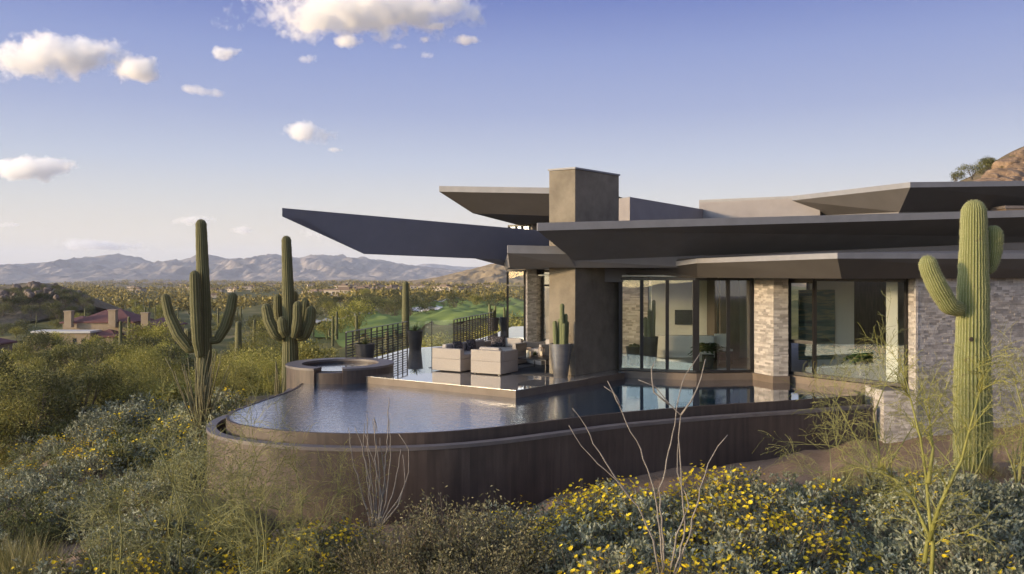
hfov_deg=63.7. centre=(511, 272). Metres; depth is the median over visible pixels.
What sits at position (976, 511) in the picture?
brittlebush
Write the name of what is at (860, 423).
palo verde sapling
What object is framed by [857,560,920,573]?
brittlebush
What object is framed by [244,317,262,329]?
mesquite tree
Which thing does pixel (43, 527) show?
brittlebush
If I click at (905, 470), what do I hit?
grass tuft
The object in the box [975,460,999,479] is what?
grass tuft
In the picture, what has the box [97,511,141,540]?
brittlebush
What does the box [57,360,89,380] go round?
palo verde tree
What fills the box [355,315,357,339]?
saguaro
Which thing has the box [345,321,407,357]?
railing
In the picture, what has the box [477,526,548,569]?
brittlebush
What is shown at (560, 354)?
planter
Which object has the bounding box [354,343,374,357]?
planter
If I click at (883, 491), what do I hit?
brittlebush
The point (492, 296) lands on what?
mesquite tree
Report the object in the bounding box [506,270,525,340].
window
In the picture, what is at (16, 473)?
brittlebush
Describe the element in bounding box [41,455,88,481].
brittlebush
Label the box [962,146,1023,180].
boulder hill
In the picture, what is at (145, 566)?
brittlebush
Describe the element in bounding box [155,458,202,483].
brittlebush
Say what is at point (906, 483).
brittlebush
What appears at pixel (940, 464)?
grass tuft
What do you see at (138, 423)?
brittlebush
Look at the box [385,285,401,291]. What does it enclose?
town house
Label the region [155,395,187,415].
brittlebush
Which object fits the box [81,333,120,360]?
palo verde tree
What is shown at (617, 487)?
brittlebush
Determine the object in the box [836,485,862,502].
grass tuft
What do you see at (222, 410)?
brittlebush
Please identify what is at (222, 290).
town house
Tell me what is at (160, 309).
palo verde tree
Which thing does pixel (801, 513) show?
brittlebush
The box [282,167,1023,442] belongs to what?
desert house
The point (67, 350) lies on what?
palo verde tree
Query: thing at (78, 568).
brittlebush
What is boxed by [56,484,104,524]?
brittlebush
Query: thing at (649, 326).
column cactus
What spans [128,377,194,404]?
desert shrub
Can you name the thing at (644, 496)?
brittlebush
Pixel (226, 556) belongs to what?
brittlebush
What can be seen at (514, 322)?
palo verde tree
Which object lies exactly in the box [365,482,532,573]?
brittlebush
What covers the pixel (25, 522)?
brittlebush
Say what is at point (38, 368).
palo verde tree
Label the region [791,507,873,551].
brittlebush
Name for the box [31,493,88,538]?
brittlebush
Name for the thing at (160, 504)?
palo verde sapling
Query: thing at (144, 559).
brittlebush
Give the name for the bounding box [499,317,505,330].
planter
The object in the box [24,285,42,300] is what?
mesquite tree
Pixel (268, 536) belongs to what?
brittlebush
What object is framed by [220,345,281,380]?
palo verde tree
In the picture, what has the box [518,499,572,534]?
brittlebush
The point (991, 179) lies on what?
boulder
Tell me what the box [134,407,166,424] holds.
brittlebush
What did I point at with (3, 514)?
brittlebush
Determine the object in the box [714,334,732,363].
dining chair
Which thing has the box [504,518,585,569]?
brittlebush
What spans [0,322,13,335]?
mesquite tree
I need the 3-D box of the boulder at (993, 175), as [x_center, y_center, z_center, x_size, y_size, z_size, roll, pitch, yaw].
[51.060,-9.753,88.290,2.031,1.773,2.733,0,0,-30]
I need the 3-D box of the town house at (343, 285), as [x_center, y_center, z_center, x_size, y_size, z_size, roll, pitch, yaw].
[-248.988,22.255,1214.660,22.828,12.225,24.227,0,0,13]
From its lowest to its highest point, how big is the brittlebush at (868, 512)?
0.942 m
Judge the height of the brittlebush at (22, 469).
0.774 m
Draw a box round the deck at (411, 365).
[333,326,623,390]
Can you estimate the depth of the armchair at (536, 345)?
26.85 m
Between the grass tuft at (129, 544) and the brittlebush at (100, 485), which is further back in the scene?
the brittlebush at (100, 485)
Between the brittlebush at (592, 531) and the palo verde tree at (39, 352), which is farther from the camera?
the palo verde tree at (39, 352)
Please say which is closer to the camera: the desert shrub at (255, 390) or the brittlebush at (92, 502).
the brittlebush at (92, 502)
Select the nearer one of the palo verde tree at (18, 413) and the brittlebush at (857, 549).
the brittlebush at (857, 549)
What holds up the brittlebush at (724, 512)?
on the ground
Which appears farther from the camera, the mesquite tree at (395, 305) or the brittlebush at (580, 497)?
the mesquite tree at (395, 305)
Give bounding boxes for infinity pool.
[206,383,872,529]
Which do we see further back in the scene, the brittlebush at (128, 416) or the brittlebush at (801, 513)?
the brittlebush at (128, 416)
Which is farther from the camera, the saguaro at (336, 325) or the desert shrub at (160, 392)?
the saguaro at (336, 325)
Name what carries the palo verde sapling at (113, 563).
on the ground
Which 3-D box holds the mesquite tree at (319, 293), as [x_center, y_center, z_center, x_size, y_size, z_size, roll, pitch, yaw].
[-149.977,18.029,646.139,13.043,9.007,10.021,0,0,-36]
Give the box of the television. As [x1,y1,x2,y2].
[675,310,691,324]
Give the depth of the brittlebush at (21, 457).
28.34 m
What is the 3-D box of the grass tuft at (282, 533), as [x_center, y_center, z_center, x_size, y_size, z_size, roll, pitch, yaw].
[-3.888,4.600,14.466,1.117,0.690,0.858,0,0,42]
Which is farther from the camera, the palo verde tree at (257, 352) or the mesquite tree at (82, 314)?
the mesquite tree at (82, 314)
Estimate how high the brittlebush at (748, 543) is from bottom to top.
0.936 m
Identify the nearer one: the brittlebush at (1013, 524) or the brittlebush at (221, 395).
the brittlebush at (1013, 524)
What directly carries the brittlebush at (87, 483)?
on the ground
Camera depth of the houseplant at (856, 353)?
23.87 m
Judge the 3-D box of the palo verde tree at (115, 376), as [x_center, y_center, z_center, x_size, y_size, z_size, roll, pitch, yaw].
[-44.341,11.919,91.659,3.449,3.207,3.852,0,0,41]
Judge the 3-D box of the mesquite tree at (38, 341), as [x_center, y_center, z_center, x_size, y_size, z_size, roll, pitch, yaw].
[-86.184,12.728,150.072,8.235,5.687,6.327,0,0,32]
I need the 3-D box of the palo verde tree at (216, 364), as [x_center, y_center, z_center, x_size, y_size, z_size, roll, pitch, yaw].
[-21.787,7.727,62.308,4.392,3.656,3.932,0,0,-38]
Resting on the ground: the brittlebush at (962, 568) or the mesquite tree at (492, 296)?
the brittlebush at (962, 568)
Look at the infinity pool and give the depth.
17.09 m
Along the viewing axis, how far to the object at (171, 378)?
43.82 m
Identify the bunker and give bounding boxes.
[412,306,441,310]
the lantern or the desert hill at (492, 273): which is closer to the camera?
the lantern
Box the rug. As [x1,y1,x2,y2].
[429,363,553,376]
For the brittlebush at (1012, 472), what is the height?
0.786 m
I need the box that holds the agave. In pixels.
[355,336,370,343]
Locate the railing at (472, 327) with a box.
[453,312,493,341]
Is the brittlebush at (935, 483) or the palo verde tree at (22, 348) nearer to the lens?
the brittlebush at (935, 483)
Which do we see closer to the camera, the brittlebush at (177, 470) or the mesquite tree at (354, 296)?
the brittlebush at (177, 470)
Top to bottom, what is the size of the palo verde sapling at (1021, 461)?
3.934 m
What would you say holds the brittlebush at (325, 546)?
on the ground
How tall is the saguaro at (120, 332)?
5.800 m
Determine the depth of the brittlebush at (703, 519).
13.05 m
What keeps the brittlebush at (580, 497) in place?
on the ground
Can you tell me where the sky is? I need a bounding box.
[0,0,1023,266]
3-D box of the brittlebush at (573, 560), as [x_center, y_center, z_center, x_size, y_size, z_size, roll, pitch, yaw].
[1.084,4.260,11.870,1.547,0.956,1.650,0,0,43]
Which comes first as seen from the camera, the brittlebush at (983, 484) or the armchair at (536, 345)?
the brittlebush at (983, 484)
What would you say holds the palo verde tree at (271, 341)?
on the ground
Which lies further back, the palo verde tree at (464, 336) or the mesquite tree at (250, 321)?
the mesquite tree at (250, 321)
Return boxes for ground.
[0,280,1023,573]
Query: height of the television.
0.520 m
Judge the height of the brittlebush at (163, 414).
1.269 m
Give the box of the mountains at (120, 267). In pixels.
[0,253,464,283]
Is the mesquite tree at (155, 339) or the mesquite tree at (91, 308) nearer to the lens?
the mesquite tree at (155, 339)
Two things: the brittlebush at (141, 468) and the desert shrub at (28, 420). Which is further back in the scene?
the desert shrub at (28, 420)
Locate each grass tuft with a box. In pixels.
[0,524,61,573]
[0,526,43,573]
[0,530,75,573]
[0,530,76,572]
[0,538,68,571]
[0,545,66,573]
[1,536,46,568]
[3,553,40,573]
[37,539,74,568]
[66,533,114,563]
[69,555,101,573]
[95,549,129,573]
[101,529,164,564]
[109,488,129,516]
[149,463,187,488]
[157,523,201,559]
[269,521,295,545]
[763,476,798,486]
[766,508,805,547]
[809,472,836,488]
[834,464,856,481]
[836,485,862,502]
[839,473,864,493]
[852,458,876,473]
[892,462,921,477]
[932,456,949,473]
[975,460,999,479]
[993,465,1011,478]
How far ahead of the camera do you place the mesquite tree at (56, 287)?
404.40 m
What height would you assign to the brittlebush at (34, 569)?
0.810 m
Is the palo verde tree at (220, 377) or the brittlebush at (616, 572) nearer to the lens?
the brittlebush at (616, 572)
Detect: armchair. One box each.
[471,347,517,374]
[527,339,548,365]
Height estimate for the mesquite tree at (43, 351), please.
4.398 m
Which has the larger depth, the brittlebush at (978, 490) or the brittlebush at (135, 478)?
the brittlebush at (135, 478)
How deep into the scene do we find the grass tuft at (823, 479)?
17.09 m
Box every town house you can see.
[127,287,146,292]
[210,288,224,292]
[242,285,261,289]
[323,287,362,296]
[333,284,352,288]
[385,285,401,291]
[410,284,428,288]
[431,284,454,290]
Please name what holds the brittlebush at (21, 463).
on the ground
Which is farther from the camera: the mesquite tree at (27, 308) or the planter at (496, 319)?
the mesquite tree at (27, 308)
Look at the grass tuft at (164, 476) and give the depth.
18.85 m
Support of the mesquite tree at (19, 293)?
on the rocky hill at (99, 305)
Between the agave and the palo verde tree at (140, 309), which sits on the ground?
the palo verde tree at (140, 309)
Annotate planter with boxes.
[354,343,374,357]
[407,330,422,349]
[487,317,498,330]
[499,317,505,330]
[549,343,571,377]
[626,346,639,365]
[643,336,657,366]
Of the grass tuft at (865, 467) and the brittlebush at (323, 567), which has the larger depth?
the grass tuft at (865, 467)
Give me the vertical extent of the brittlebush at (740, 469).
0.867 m
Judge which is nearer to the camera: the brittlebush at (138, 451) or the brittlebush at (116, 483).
the brittlebush at (116, 483)
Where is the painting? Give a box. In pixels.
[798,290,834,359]
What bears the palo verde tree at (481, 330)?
on the ground
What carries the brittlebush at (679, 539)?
on the ground
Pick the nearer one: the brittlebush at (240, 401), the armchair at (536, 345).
the armchair at (536, 345)
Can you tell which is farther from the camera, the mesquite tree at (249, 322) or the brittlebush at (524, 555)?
the mesquite tree at (249, 322)
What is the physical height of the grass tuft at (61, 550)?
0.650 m
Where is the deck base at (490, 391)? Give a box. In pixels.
[332,371,623,397]
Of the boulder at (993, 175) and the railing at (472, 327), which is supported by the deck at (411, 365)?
the railing at (472, 327)
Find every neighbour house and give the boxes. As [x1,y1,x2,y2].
[0,338,17,365]
[30,309,187,349]
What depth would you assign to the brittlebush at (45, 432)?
32.60 m
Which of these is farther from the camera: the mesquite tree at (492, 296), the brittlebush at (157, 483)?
the mesquite tree at (492, 296)
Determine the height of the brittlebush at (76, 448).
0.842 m
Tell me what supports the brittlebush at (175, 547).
on the ground
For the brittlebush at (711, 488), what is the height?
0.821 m
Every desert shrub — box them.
[0,410,39,426]
[0,439,16,452]
[0,449,16,465]
[0,453,15,468]
[46,452,81,478]
[52,423,70,435]
[58,370,80,381]
[69,443,134,472]
[78,428,154,458]
[112,448,153,471]
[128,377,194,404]
[137,424,186,441]
[211,364,262,398]
[230,376,273,396]
[325,347,340,357]
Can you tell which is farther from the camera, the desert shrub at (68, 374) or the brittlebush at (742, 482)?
the desert shrub at (68, 374)
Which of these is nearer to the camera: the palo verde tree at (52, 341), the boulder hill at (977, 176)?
the boulder hill at (977, 176)
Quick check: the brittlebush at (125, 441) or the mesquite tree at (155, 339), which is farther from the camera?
the mesquite tree at (155, 339)
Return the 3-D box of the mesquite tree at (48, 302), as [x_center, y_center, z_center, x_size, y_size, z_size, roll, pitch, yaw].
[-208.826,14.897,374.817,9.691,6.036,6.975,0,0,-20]
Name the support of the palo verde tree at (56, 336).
on the ground
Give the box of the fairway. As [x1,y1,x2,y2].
[311,295,523,347]
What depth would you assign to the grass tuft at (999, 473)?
16.98 m
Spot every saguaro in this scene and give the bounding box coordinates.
[118,321,122,347]
[127,316,130,345]
[161,219,237,439]
[217,308,218,325]
[235,321,241,360]
[250,320,255,347]
[261,235,315,392]
[328,316,336,346]
[335,311,337,339]
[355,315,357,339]
[378,331,395,354]
[394,281,409,346]
[917,199,1004,474]
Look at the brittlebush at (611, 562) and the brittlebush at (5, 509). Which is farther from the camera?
the brittlebush at (5, 509)
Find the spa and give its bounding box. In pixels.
[286,357,393,389]
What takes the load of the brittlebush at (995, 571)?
on the ground
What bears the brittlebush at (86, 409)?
on the ground
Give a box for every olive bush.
[334,558,399,573]
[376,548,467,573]
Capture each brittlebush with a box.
[0,419,66,457]
[0,435,52,467]
[0,461,40,490]
[0,463,45,487]
[0,464,50,492]
[0,471,41,498]
[0,477,42,506]
[0,492,62,531]
[0,495,13,509]
[0,500,15,525]
[0,505,28,532]
[0,506,59,541]
[0,529,21,550]
[0,531,26,556]
[0,555,60,573]
[1,522,50,552]
[2,457,34,476]
[6,454,45,471]
[7,467,74,505]
[8,429,64,460]
[9,454,48,473]
[11,515,76,551]
[17,413,71,436]
[17,556,94,573]
[19,490,70,523]
[25,435,70,461]
[26,506,103,546]
[31,433,71,456]
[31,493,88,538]
[33,440,66,460]
[35,471,84,500]
[36,478,92,504]
[37,418,72,440]
[38,497,75,529]
[40,439,84,465]
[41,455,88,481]
[44,413,86,441]
[46,552,123,573]
[49,489,96,513]
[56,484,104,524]
[57,439,97,464]
[59,423,122,459]
[60,446,126,482]
[62,405,124,439]
[65,404,110,424]
[66,514,137,560]
[68,477,104,493]
[69,496,121,541]
[70,426,120,453]
[71,476,116,500]
[72,490,121,524]
[75,401,126,423]
[78,406,116,428]
[79,437,133,469]
[82,475,123,493]
[84,517,165,569]
[85,483,124,510]
[87,410,129,432]
[89,471,133,493]
[90,494,123,525]
[92,539,165,573]
[93,399,155,429]
[94,550,170,573]
[96,472,142,491]
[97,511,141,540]
[99,394,160,416]
[99,419,149,441]
[102,419,140,440]
[102,433,163,474]
[104,434,146,451]
[104,473,145,503]
[104,476,163,511]
[105,420,142,441]
[106,510,175,541]
[107,472,147,505]
[112,466,176,503]
[114,506,140,525]
[116,392,165,412]
[118,435,165,466]
[119,402,162,425]
[121,476,180,515]
[122,461,168,483]
[122,553,202,573]
[123,564,165,573]
[127,488,171,516]
[128,417,153,429]
[128,422,153,440]
[129,470,190,508]
[130,499,195,534]
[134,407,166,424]
[135,425,180,449]
[140,416,174,431]
[142,407,176,426]
[142,440,191,473]
[143,418,177,442]
[144,529,224,572]
[145,396,182,413]
[147,530,205,564]
[149,405,191,429]
[150,413,192,444]
[150,449,193,471]
[151,402,189,421]
[151,422,194,449]
[151,484,213,519]
[154,435,188,463]
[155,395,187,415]
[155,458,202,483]
[159,552,226,573]
[163,401,188,413]
[164,439,206,467]
[169,451,206,488]
[171,502,220,534]
[174,509,219,545]
[178,443,206,460]
[178,514,267,569]
[178,557,254,573]
[179,410,217,446]
[191,391,246,415]
[194,521,238,556]
[202,501,253,534]
[204,535,265,571]
[207,546,271,573]
[209,403,242,421]
[211,386,249,414]
[211,535,284,573]
[226,561,283,573]
[228,533,325,573]
[232,533,282,566]
[235,521,286,557]
[259,516,350,573]
[270,532,367,573]
[288,520,359,572]
[303,514,371,551]
[304,525,401,573]
[317,513,387,563]
[320,501,465,573]
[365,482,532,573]
[423,485,569,573]
[429,536,536,573]
[467,499,537,532]
[468,510,530,546]
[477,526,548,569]
[491,501,559,540]
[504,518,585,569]
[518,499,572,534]
[522,514,570,541]
[523,535,603,573]
[531,491,631,547]
[531,511,609,564]
[535,534,636,573]
[542,513,625,573]
[550,483,644,543]
[551,479,622,517]
[556,552,672,573]
[558,542,657,573]
[578,479,655,531]
[585,475,658,506]
[585,494,686,545]
[586,502,677,566]
[590,537,672,573]
[607,515,699,570]
[615,487,678,530]
[622,486,666,526]
[626,531,701,573]
[634,491,707,545]
[637,552,722,573]
[646,518,707,554]
[649,557,720,573]
[655,502,750,558]
[658,472,729,513]
[661,492,741,545]
[665,528,751,573]
[669,460,760,508]
[677,491,789,556]
[681,525,778,572]
[689,482,751,516]
[692,537,785,573]
[692,550,760,573]
[699,513,802,572]
[700,466,797,516]
[700,490,782,533]
[707,512,785,563]
[710,470,770,510]
[715,463,764,490]
[730,513,846,573]
[740,484,799,524]
[750,475,802,505]
[752,545,805,573]
[755,567,819,573]
[759,534,853,573]
[761,484,846,533]
[762,505,864,569]
[765,471,819,502]
[769,480,849,527]
[778,504,837,548]
[781,567,819,573]
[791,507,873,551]
[791,531,892,573]
[802,475,867,529]
[807,565,876,573]
[808,535,896,572]
[819,555,868,573]
[831,523,896,569]
[835,560,857,573]
[838,548,898,573]
[843,477,922,524]
[843,539,915,573]
[848,492,921,540]
[850,459,923,503]
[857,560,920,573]
[859,506,918,555]
[864,524,977,573]
[865,505,946,569]
[876,516,968,573]
[880,468,924,495]
[887,473,1001,531]
[890,469,969,507]
[905,483,1022,545]
[908,496,986,534]
[910,529,1023,573]
[915,473,959,497]
[919,473,1023,532]
[920,458,979,481]
[922,526,1003,572]
[922,546,1004,573]
[930,472,1020,524]
[935,509,1023,564]
[954,473,1019,503]
[961,539,1023,573]
[966,480,997,504]
[979,478,1023,525]
[983,512,1023,551]
[984,518,1023,557]
[988,563,1022,573]
[998,540,1023,571]
[998,554,1023,573]
[1006,451,1023,482]
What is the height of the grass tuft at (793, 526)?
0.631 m
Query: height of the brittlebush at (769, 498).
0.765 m
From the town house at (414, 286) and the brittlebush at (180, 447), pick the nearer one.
the brittlebush at (180, 447)
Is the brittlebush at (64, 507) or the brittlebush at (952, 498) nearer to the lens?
the brittlebush at (952, 498)
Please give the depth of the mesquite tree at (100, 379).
35.84 m
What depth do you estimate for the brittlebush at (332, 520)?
14.61 m
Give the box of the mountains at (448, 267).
[415,264,476,269]
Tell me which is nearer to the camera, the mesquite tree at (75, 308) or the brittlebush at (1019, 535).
the brittlebush at (1019, 535)
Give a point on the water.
(335, 408)
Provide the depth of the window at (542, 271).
36.15 m
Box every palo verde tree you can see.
[0,348,30,368]
[0,353,77,425]
[0,370,60,459]
[3,365,36,390]
[8,326,24,337]
[13,340,35,363]
[14,350,36,364]
[19,362,53,374]
[26,357,53,369]
[28,333,61,347]
[31,349,46,358]
[48,319,62,329]
[48,331,75,346]
[49,343,86,364]
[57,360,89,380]
[65,353,163,411]
[73,376,128,411]
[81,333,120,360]
[86,352,135,382]
[92,368,129,384]
[104,339,187,394]
[104,343,143,362]
[106,320,160,345]
[124,348,169,375]
[126,298,138,306]
[129,327,171,344]
[131,304,148,314]
[141,339,176,354]
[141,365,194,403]
[143,318,185,346]
[148,303,162,315]
[182,347,262,399]
[182,367,214,380]
[192,353,229,379]
[212,349,223,364]
[217,322,302,377]
[219,344,280,396]
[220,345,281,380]
[238,349,281,395]
[256,317,266,334]
[275,338,332,359]
[313,317,343,338]
[319,301,343,313]
[327,306,361,332]
[332,296,377,329]
[341,300,352,308]
[421,331,452,346]
[446,327,481,342]
[465,323,491,338]
[468,294,483,304]
[473,310,523,337]
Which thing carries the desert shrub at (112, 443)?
on the ground
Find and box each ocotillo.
[165,348,229,439]
[275,361,284,394]
[348,405,408,525]
[569,352,727,573]
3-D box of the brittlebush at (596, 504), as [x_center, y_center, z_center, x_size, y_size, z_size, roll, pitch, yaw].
[1.526,4.172,14.217,1.837,1.032,1.835,0,0,-20]
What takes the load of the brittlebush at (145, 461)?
on the ground
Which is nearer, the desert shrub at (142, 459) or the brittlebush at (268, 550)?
the brittlebush at (268, 550)
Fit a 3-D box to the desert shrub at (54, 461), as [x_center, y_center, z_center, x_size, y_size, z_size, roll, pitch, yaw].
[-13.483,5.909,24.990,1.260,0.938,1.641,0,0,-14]
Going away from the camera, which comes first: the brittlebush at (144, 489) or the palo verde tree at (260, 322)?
the brittlebush at (144, 489)
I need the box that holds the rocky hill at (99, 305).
[0,283,123,324]
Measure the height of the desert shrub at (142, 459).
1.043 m
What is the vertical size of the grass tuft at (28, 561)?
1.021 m
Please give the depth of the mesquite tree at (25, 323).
281.45 m
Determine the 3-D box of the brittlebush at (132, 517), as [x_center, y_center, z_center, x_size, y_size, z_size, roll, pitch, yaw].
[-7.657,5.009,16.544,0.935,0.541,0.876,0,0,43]
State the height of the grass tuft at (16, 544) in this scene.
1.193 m
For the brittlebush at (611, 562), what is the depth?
11.16 m
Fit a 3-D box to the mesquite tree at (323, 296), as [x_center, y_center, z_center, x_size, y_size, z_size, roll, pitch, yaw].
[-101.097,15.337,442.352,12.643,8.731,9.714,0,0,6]
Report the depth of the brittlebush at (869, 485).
15.74 m
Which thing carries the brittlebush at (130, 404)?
on the ground
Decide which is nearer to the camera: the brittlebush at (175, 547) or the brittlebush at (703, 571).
the brittlebush at (703, 571)
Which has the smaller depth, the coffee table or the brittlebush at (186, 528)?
the brittlebush at (186, 528)
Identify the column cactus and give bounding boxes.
[488,304,495,317]
[552,304,568,343]
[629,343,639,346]
[643,300,655,336]
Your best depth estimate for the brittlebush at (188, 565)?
13.29 m
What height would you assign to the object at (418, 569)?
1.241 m
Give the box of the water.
[229,377,857,432]
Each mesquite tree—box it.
[0,296,20,310]
[0,301,17,316]
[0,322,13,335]
[0,346,48,412]
[0,360,88,446]
[4,316,35,332]
[5,286,20,294]
[11,292,37,308]
[13,289,24,298]
[14,328,56,353]
[19,304,43,316]
[20,333,48,350]
[21,356,145,426]
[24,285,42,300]
[30,290,53,306]
[32,351,71,369]
[35,293,54,302]
[36,346,71,370]
[40,299,62,311]
[42,300,69,317]
[47,308,63,320]
[47,343,82,368]
[49,341,90,364]
[50,284,60,290]
[52,291,76,307]
[53,288,68,300]
[64,305,78,314]
[66,292,82,302]
[70,337,120,368]
[72,290,87,296]
[75,312,92,317]
[80,304,95,313]
[92,341,135,364]
[126,333,159,350]
[133,333,174,356]
[145,357,186,380]
[147,342,195,371]
[153,351,195,381]
[231,314,244,326]
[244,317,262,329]
[245,316,263,328]
[312,297,337,311]
[314,291,328,298]
[314,294,334,306]
[314,305,326,319]
[331,296,346,303]
[348,295,361,300]
[359,294,385,309]
[376,300,397,312]
[380,298,412,316]
[389,289,401,296]
[389,295,401,300]
[396,293,429,315]
[415,291,425,297]
[419,293,438,311]
[428,291,443,299]
[442,291,466,307]
[485,291,509,305]
[951,171,966,181]
[955,161,988,179]
[971,157,996,169]
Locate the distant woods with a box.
[0,279,523,311]
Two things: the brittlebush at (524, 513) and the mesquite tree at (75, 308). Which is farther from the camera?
the mesquite tree at (75, 308)
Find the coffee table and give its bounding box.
[518,355,548,372]
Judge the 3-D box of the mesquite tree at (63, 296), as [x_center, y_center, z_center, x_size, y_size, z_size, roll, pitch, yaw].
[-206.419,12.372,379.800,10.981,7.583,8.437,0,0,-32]
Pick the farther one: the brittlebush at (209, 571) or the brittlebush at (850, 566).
the brittlebush at (209, 571)
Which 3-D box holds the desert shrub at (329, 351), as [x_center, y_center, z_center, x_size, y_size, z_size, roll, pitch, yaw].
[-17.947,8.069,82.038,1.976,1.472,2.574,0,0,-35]
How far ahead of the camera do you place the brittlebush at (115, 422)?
30.30 m
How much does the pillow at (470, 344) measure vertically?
0.340 m
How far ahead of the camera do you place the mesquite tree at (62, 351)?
112.10 m
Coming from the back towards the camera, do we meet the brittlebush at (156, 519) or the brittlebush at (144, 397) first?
the brittlebush at (144, 397)
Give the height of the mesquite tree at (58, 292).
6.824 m
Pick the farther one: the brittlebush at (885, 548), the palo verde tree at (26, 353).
the palo verde tree at (26, 353)
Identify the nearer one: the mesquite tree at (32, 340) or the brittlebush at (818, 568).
the brittlebush at (818, 568)
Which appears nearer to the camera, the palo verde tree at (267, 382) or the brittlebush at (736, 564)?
the brittlebush at (736, 564)
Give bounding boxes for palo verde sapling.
[41,420,192,573]
[63,393,322,573]
[67,365,257,547]
[97,357,347,573]
[101,385,318,567]
[184,403,337,573]
[200,429,351,573]
[219,404,398,556]
[753,289,978,494]
[778,392,904,528]
[831,323,1023,573]
[884,319,1023,483]
[952,322,1023,497]
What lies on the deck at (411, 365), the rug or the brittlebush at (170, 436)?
the rug
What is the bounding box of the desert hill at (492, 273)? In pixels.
[398,264,805,286]
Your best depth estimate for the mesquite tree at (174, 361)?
95.58 m
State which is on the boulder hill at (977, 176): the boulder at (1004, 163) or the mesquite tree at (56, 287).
the boulder at (1004, 163)
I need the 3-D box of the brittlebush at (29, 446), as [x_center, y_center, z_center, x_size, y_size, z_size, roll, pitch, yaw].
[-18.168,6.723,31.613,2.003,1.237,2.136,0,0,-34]
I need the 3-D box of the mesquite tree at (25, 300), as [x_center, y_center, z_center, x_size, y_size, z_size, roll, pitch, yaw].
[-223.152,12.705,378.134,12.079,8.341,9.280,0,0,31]
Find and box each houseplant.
[686,342,725,368]
[841,348,880,375]
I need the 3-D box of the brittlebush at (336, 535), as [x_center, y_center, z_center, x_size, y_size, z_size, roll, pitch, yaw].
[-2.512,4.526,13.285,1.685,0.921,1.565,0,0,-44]
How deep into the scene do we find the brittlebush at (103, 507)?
19.07 m
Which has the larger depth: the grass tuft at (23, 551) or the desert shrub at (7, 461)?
the desert shrub at (7, 461)
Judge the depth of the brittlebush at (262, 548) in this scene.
14.00 m
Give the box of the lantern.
[538,347,544,356]
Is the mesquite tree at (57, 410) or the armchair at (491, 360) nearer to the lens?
the armchair at (491, 360)
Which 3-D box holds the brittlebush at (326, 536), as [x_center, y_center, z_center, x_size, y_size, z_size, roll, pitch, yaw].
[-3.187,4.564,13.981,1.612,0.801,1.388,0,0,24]
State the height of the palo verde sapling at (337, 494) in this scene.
2.875 m
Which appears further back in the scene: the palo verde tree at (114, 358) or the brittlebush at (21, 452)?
the palo verde tree at (114, 358)
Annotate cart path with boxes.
[316,313,370,322]
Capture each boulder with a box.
[12,284,21,289]
[28,281,37,287]
[28,293,34,298]
[43,287,51,292]
[981,168,1012,177]
[982,173,1000,178]
[984,178,1002,180]
[991,158,1019,168]
[997,177,1015,180]
[1005,170,1023,176]
[1006,163,1023,167]
[1008,157,1023,161]
[1008,176,1021,180]
[1009,150,1023,158]
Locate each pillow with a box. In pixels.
[452,341,462,348]
[466,339,475,350]
[491,336,505,346]
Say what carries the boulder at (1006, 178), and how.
on the boulder hill at (977, 176)
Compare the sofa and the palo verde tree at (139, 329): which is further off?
the palo verde tree at (139, 329)
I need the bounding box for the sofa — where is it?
[432,338,527,371]
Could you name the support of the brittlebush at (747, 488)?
on the ground
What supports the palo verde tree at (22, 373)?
on the ground
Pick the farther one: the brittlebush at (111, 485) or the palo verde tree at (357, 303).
the palo verde tree at (357, 303)
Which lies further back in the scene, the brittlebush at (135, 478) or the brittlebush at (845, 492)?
the brittlebush at (135, 478)
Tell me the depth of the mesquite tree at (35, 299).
382.50 m
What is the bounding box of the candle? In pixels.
[526,350,529,357]
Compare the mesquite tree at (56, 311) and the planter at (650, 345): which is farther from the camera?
the mesquite tree at (56, 311)
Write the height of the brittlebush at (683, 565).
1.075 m
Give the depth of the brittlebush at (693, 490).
15.13 m
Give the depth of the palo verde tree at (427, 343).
54.82 m
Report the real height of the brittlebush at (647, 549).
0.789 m
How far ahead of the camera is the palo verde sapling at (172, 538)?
12.98 m
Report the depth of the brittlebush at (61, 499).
20.23 m
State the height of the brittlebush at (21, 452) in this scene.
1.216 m
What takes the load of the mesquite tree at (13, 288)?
on the rocky hill at (99, 305)
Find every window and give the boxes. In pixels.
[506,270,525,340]
[508,225,530,229]
[541,270,548,340]
[619,278,695,372]
[622,282,622,366]
[696,278,753,372]
[788,278,909,387]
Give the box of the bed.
[655,335,714,361]
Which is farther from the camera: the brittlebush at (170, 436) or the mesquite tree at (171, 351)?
the mesquite tree at (171, 351)
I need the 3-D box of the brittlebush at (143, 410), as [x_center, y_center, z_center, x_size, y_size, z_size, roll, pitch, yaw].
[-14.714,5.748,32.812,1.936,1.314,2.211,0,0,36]
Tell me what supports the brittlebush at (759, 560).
on the ground
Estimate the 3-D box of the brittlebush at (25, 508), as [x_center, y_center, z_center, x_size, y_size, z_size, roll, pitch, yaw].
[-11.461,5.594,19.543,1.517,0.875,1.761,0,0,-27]
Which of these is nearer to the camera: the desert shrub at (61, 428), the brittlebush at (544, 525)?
the brittlebush at (544, 525)
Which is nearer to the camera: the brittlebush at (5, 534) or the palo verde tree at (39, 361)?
the brittlebush at (5, 534)
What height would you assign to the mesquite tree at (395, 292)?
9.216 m
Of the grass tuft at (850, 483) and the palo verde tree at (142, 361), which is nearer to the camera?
the grass tuft at (850, 483)
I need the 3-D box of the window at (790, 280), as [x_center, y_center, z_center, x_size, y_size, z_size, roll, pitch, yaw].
[9.200,1.560,22.840,0.140,2.840,3.672,0,0,-36]
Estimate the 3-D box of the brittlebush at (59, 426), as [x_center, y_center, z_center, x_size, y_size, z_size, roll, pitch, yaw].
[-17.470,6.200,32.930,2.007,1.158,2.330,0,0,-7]

